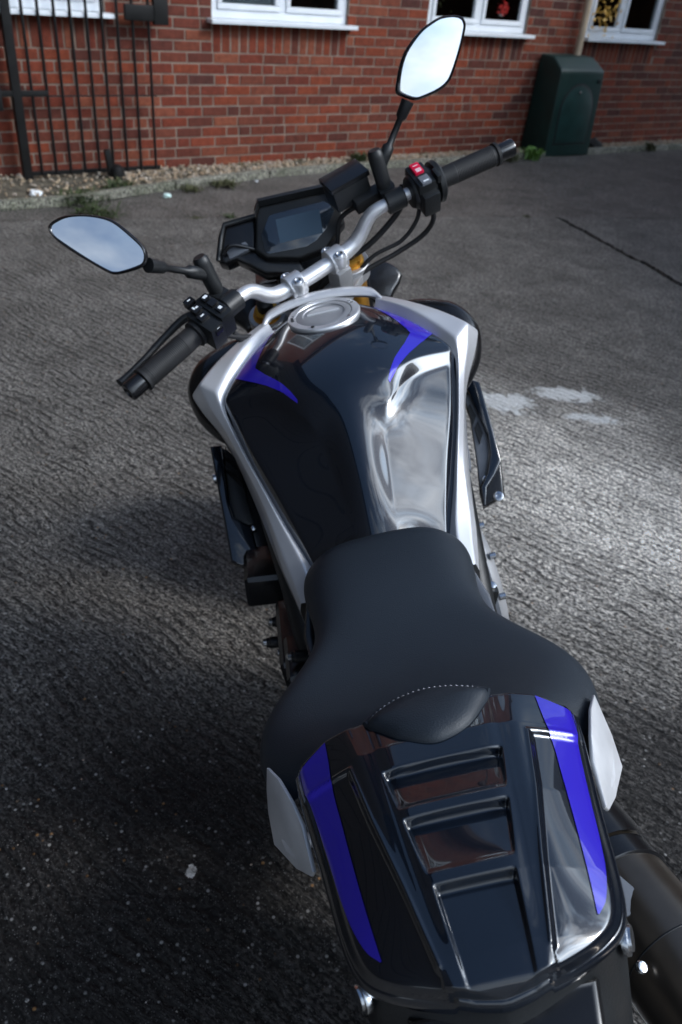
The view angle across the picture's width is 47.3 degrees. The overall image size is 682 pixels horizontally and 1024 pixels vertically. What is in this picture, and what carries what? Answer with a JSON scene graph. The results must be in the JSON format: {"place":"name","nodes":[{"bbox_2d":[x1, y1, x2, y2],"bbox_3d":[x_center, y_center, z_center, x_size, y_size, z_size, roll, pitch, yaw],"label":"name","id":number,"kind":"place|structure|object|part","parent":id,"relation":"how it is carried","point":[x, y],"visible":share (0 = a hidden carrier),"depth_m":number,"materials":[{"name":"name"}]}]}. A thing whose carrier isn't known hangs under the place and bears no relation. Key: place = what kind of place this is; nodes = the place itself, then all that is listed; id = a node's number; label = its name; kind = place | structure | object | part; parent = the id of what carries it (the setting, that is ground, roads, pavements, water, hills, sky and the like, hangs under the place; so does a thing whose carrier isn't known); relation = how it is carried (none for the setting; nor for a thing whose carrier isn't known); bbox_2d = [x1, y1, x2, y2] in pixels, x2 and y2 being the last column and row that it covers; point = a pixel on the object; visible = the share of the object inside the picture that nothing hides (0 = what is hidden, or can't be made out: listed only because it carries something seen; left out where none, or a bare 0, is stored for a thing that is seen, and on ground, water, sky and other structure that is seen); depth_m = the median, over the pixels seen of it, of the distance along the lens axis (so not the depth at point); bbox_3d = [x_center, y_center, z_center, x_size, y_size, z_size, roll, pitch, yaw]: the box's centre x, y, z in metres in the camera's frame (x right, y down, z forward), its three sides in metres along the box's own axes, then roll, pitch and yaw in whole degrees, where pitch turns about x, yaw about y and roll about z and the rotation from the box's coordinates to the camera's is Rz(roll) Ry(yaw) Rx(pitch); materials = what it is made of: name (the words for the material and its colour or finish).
{"place":"outdoors","nodes":[
{"label":"outdoors","id":0,"kind":"place"},
{"bbox_2d":[0,139,681,198],"bbox_3d":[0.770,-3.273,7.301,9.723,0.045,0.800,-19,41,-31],"label":"gravel","id":1,"kind":"structure","parent":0,"point":[225,168],"depth_m":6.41,"materials":[{"name":"beige gravel"}]},
{"bbox_2d":[28,189,42,195],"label":"litter","id":2,"kind":"object","parent":1,"relation":"on","point":[32,192],"visible":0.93,"depth_m":5.33,"materials":[{"name":"white paper"}]},
{"bbox_2d":[48,185,111,206],"bbox_3d":[-1.753,-2.142,5.297,0.530,0.073,0.604,0,35,-8],"label":"grass tuft","id":3,"kind":"object","parent":1,"relation":"on","point":[83,198],"visible":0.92,"depth_m":5.29,"materials":[{"name":"green plant"}]},
{"bbox_2d":[103,149,125,179],"bbox_3d":[-1.705,-2.622,5.870,0.148,0.211,0.130,-18,41,-30],"label":"gate stop","id":4,"kind":"object","parent":1,"relation":"on","point":[115,170],"visible":0.94,"depth_m":5.85,"materials":[{"name":"black metal"}]},
{"bbox_2d":[102,176,147,188],"bbox_3d":[-1.596,-2.362,5.638,0.317,0.069,0.389,18,37,17],"label":"grass tuft","id":5,"kind":"object","parent":1,"relation":"on","point":[114,184],"visible":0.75,"depth_m":5.64,"materials":[{"name":"green plant"}]},
{"bbox_2d":[347,151,367,161],"bbox_3d":[0.167,-3.207,7.066,0.254,0.097,0.253,31,42,32],"label":"weed","id":6,"kind":"object","parent":1,"relation":"on","point":[358,157],"visible":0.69,"depth_m":7.04,"materials":[{"name":"green plant"}]},
{"bbox_2d":[521,53,603,156],"bbox_3d":[2.330,-4.244,8.142,0.689,0.905,0.368,-18,41,-30],"label":"grit cabinet","id":7,"kind":"object","parent":1,"relation":"on","point":[563,106],"visible":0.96,"depth_m":8.00,"materials":[{"name":"green plastic"}]},
{"bbox_3d":[2.420,-4.112,8.066,0.470,0.530,0.034,-18,41,-30],"label":"door","id":8,"kind":"part","parent":7,"relation":"part of","materials":[{"name":"green plastic"}]},
{"bbox_2d":[589,137,602,147],"bbox_3d":[2.852,-4.096,8.705,0.174,0.154,0.181,-18,41,-30],"label":"dark rock","id":9,"kind":"object","parent":1,"relation":"on","point":[595,142],"visible":0.59,"depth_m":8.66,"materials":[{"name":"black stone"}]},
{"bbox_2d":[644,141,659,151],"bbox_3d":[3.587,-4.240,9.025,0.284,0.088,0.236,-16,40,-28],"label":"grass tuft","id":10,"kind":"object","parent":1,"relation":"on","point":[650,146],"visible":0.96,"depth_m":8.98,"materials":[{"name":"green plant"}]},
{"bbox_2d":[0,216,681,1023],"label":"concrete slab","id":11,"kind":"structure","parent":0,"point":[122,890],"depth_m":2.19,"materials":[{"name":"grey concrete"}]},
{"bbox_2d":[0,231,680,1023],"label":"loose grit","id":12,"kind":"object","parent":11,"relation":"on","point":[182,493],"visible":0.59,"depth_m":2.35,"materials":[{"name":"gravel"}]},
{"bbox_2d":[48,15,681,1023],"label":"motorcycle","id":13,"kind":"object","parent":11,"relation":"on","point":[436,765],"visible":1,"depth_m":0.93,"materials":[{"name":"black paint"}]},
{"bbox_2d":[0,149,681,221],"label":"concrete","id":14,"kind":"object","parent":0,"point":[642,185],"visible":0.5,"depth_m":6.52,"materials":[{"name":"grey concrete"}]},
{"bbox_2d":[62,199,128,218],"bbox_3d":[-1.605,-1.958,5.067,0.492,0.058,0.486,0,35,-8],"label":"grass tuft","id":15,"kind":"object","parent":14,"relation":"on","point":[89,208],"visible":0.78,"depth_m":5.07,"materials":[{"name":"green plant"}]},
{"bbox_2d":[163,193,170,197],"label":"litter","id":16,"kind":"object","parent":14,"relation":"on","point":[165,195],"visible":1,"depth_m":5.58,"materials":[{"name":"white paper"}]},
{"bbox_2d":[172,184,208,192],"bbox_3d":[-1.137,-2.413,5.805,0.304,0.034,0.248,0,35,-8],"label":"grass tuft","id":17,"kind":"object","parent":14,"relation":"on","point":[191,188],"visible":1,"depth_m":5.80,"materials":[{"name":"green plant"}]},
{"bbox_2d":[202,178,243,189],"bbox_3d":[-0.911,-2.550,6.028,0.398,0.039,0.451,0,35,-8],"label":"grass tuft","id":18,"kind":"object","parent":14,"relation":"on","point":[217,183],"visible":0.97,"depth_m":6.00,"materials":[{"name":"green plant"}]},
{"bbox_2d":[222,213,237,217],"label":"grass tuft","id":19,"kind":"object","parent":14,"relation":"on","point":[230,216],"visible":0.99,"depth_m":5.30,"materials":[{"name":"green plant"}]},
{"bbox_2d":[0,143,681,210],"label":"kerb","id":20,"kind":"structure","parent":14,"relation":"on","point":[50,201],"depth_m":6.08,"materials":[{"name":"concrete"}]},
{"bbox_2d":[506,154,521,162],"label":"weed","id":21,"kind":"object","parent":14,"relation":"on","point":[515,158],"visible":0.41,"depth_m":7.76,"materials":[{"name":"green plant"}]},
{"bbox_2d":[520,145,544,160],"bbox_3d":[1.967,-3.646,7.925,0.311,0.117,0.253,0,35,-8],"label":"weed","id":22,"kind":"object","parent":14,"relation":"on","point":[532,153],"visible":1,"depth_m":7.90,"materials":[{"name":"green plant"}]},
{"bbox_2d":[555,217,681,286],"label":"concrete slab","id":23,"kind":"structure","parent":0,"point":[655,245],"depth_m":5.71,"materials":[{"name":"grey concrete"}]},
{"label":"ground","id":24,"kind":"structure","parent":0,"visible":0},
{"bbox_2d":[0,0,681,176],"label":"brick building","id":25,"kind":"structure","parent":24,"relation":"on","point":[237,81],"depth_m":6.65,"materials":[{"name":"red brick"}]},
{"bbox_2d":[9,0,114,18],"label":"window","id":26,"kind":"structure","parent":25,"relation":"in","point":[77,7],"depth_m":5.35,"materials":[{"name":"white plastic"}]},
{"bbox_2d":[0,0,168,179],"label":"iron gate","id":27,"kind":"structure","parent":25,"relation":"attached to","point":[155,12],"depth_m":5.55,"materials":[{"name":"black metal"}]},
{"bbox_2d":[206,0,357,29],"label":"window","id":28,"kind":"structure","parent":25,"relation":"in","point":[318,14],"depth_m":6.24,"materials":[{"name":"white plastic"}]},
{"bbox_2d":[427,0,534,38],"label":"window","id":29,"kind":"structure","parent":25,"relation":"in","point":[477,15],"depth_m":7.34,"materials":[{"name":"white plastic"}]},
{"bbox_2d":[574,0,592,55],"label":"downpipe","id":30,"kind":"object","parent":25,"relation":"attached to","point":[583,26],"visible":0.49,"depth_m":7.90,"materials":[{"name":"beige plastic"}]},
{"bbox_2d":[588,0,626,37],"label":"flowers","id":31,"kind":"object","parent":25,"relation":"attached to","point":[605,13],"visible":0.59,"depth_m":8.09,"materials":[{"name":"plant"}]},
{"bbox_2d":[584,0,664,44],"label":"window","id":32,"kind":"structure","parent":25,"relation":"in","point":[643,16],"depth_m":8.35,"materials":[{"name":"white plastic"}]},
{"bbox_3d":[1.495,-4.745,7.513,0.140,0.110,0.140,0,35,-8],"label":"flower pot","id":33,"kind":"object","parent":25,"relation":"on","visible":0},
{"bbox_2d":[497,0,508,15],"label":"red flowers","id":34,"kind":"object","parent":33,"relation":"in","point":[501,7],"visible":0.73,"depth_m":7.40,"materials":[{"name":"red plant"}]}
]}

